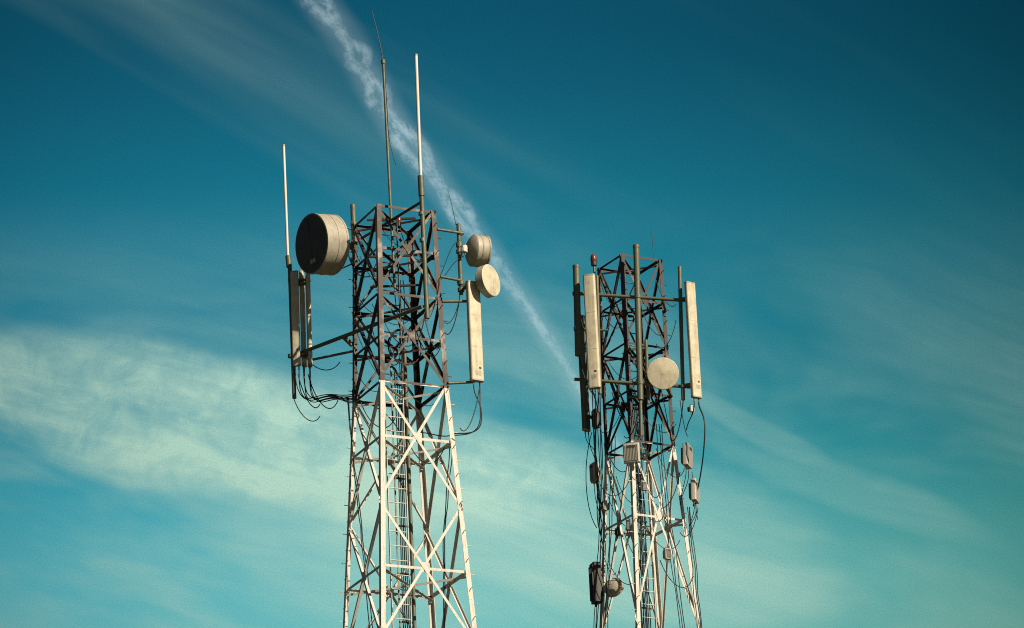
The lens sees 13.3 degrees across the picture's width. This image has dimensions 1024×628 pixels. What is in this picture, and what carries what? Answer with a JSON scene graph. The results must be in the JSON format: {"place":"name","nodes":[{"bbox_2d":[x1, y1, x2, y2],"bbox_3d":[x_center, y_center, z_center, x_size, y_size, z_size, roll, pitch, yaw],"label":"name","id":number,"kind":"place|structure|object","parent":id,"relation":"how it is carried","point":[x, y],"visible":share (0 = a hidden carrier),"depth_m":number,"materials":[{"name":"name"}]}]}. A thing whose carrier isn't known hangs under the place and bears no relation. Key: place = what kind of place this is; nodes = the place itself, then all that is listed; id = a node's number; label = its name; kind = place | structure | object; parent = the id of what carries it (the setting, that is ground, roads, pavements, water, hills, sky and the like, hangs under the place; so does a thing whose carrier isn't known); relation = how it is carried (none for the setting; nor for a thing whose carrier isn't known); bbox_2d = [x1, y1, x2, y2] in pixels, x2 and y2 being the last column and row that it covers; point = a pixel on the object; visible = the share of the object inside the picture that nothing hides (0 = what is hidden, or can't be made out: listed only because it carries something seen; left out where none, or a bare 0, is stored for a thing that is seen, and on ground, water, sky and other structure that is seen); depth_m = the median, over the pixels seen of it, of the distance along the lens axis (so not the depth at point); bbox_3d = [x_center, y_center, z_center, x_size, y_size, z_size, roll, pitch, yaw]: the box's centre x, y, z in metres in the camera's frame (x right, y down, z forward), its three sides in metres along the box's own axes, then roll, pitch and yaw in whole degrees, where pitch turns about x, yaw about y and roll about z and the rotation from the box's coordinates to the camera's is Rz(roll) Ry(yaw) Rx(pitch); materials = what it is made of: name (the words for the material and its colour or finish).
{"place":"outdoors","nodes":[
{"label":"outdoors","id":0,"kind":"place"},
{"bbox_2d":[0,0,1023,627],"label":"sky","id":1,"kind":"structure","parent":0,"point":[838,185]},
{"label":"ground","id":2,"kind":"structure","parent":0,"visible":0},
{"bbox_2d":[343,203,476,627],"bbox_3d":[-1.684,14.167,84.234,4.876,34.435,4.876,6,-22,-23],"label":"lattice tower","id":3,"kind":"structure","parent":2,"relation":"on","point":[383,592],"depth_m":88.55,"materials":[{"name":"white metal"}]},
{"bbox_2d":[295,204,369,277],"bbox_3d":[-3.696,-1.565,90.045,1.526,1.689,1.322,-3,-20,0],"label":"drum dish","id":4,"kind":"object","parent":3,"relation":"attached to","point":[323,245],"visible":1,"depth_m":89.70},
{"bbox_2d":[301,305,423,360],"bbox_3d":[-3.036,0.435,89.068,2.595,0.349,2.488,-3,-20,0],"label":"support arm","id":5,"kind":"object","parent":3,"relation":"attached to","point":[346,339],"visible":1,"depth_m":89.46},
{"bbox_2d":[282,144,357,402],"bbox_3d":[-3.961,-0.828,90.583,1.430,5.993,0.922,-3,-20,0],"label":"tower panel cluster","id":6,"kind":"object","parent":5,"relation":"attached to","point":[296,356],"visible":1,"depth_m":90.41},
{"bbox_2d":[294,217,479,627],"bbox_3d":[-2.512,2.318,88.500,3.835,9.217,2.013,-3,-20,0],"label":"cables","id":7,"kind":"object","parent":3,"relation":"attached to","point":[400,329],"visible":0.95,"depth_m":88.63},
{"bbox_2d":[367,12,418,287],"bbox_3d":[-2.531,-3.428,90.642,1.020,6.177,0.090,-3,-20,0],"label":"whip antenna","id":8,"kind":"object","parent":3,"relation":"attached to","point":[393,256],"visible":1,"depth_m":90.34,"materials":[{"name":"grey metal"}]},
{"bbox_2d":[360,54,429,318],"bbox_3d":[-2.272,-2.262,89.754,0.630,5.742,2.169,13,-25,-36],"label":"whip antenna","id":9,"kind":"object","parent":3,"relation":"attached to","point":[421,212],"visible":1,"depth_m":88.77,"materials":[{"name":"metal"}]},
{"bbox_2d":[390,340,416,627],"bbox_3d":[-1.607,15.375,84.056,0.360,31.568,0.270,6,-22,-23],"label":"ladder","id":10,"kind":"object","parent":3,"relation":"attached to","point":[409,490],"visible":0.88,"depth_m":88.28,"materials":[{"name":"grey metal"}]},
{"bbox_2d":[339,219,477,627],"bbox_3d":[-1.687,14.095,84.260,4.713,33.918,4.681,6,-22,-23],"label":"tower ladder and steps","id":11,"kind":"object","parent":3,"relation":"attached to","point":[405,489],"visible":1,"depth_m":87.77,"materials":[{"name":"grey metal"}]},
{"bbox_2d":[442,280,483,435],"bbox_3d":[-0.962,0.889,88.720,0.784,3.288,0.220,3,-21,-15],"label":"panel antenna","id":12,"kind":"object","parent":3,"relation":"attached to","point":[475,348],"depth_m":88.85,"materials":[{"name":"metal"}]},
{"bbox_2d":[437,191,499,297],"bbox_3d":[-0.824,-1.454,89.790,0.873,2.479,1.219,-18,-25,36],"label":"dish antennas","id":13,"kind":"object","parent":3,"relation":"attached to","point":[476,250],"visible":1,"depth_m":89.67,"materials":[{"name":"metal"}]},
{"bbox_2d":[597,253,699,627],"bbox_3d":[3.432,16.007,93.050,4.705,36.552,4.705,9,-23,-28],"label":"lattice tower","id":14,"kind":"structure","parent":2,"relation":"on","point":[619,314],"depth_m":97.78,"materials":[{"name":"metal"}]},
{"bbox_2d":[572,292,689,397],"bbox_3d":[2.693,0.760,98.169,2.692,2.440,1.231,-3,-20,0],"label":"mounting bracket","id":15,"kind":"object","parent":14,"relation":"attached to","point":[623,297],"visible":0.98,"depth_m":97.92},
{"bbox_2d":[572,227,684,436],"bbox_3d":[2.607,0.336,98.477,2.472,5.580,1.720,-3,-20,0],"label":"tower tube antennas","id":16,"kind":"object","parent":15,"relation":"attached to","point":[577,315],"visible":1,"depth_m":97.67,"materials":[{"name":"grey metal"}]},
{"bbox_2d":[583,273,704,547],"bbox_3d":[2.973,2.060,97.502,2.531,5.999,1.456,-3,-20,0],"label":"panel antennas","id":17,"kind":"object","parent":15,"relation":"attached to","point":[591,305],"visible":1,"depth_m":97.34,"materials":[{"name":"beige plastic"}]},
{"bbox_2d":[579,254,701,627],"bbox_3d":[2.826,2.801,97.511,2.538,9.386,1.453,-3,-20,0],"label":"cables","id":18,"kind":"object","parent":14,"relation":"attached to","point":[613,587],"visible":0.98,"depth_m":96.91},
{"bbox_2d":[631,380,651,627],"bbox_3d":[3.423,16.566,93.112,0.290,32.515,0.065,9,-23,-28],"label":"ladder","id":19,"kind":"object","parent":14,"relation":"attached to","point":[638,488],"visible":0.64,"depth_m":97.33,"materials":[{"name":"grey metal"}]},
{"bbox_2d":[626,339,678,430],"bbox_3d":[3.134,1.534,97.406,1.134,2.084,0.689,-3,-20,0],"label":"dish antenna","id":20,"kind":"object","parent":14,"relation":"attached to","point":[661,373],"visible":1,"depth_m":97.21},
{"bbox_2d":[618,264,701,627],"bbox_3d":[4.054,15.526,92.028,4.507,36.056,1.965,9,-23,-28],"label":"tower ladder and steps","id":21,"kind":"object","parent":14,"relation":"attached to","point":[650,539],"visible":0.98,"depth_m":96.85,"materials":[{"name":"grey metal"}]}
]}

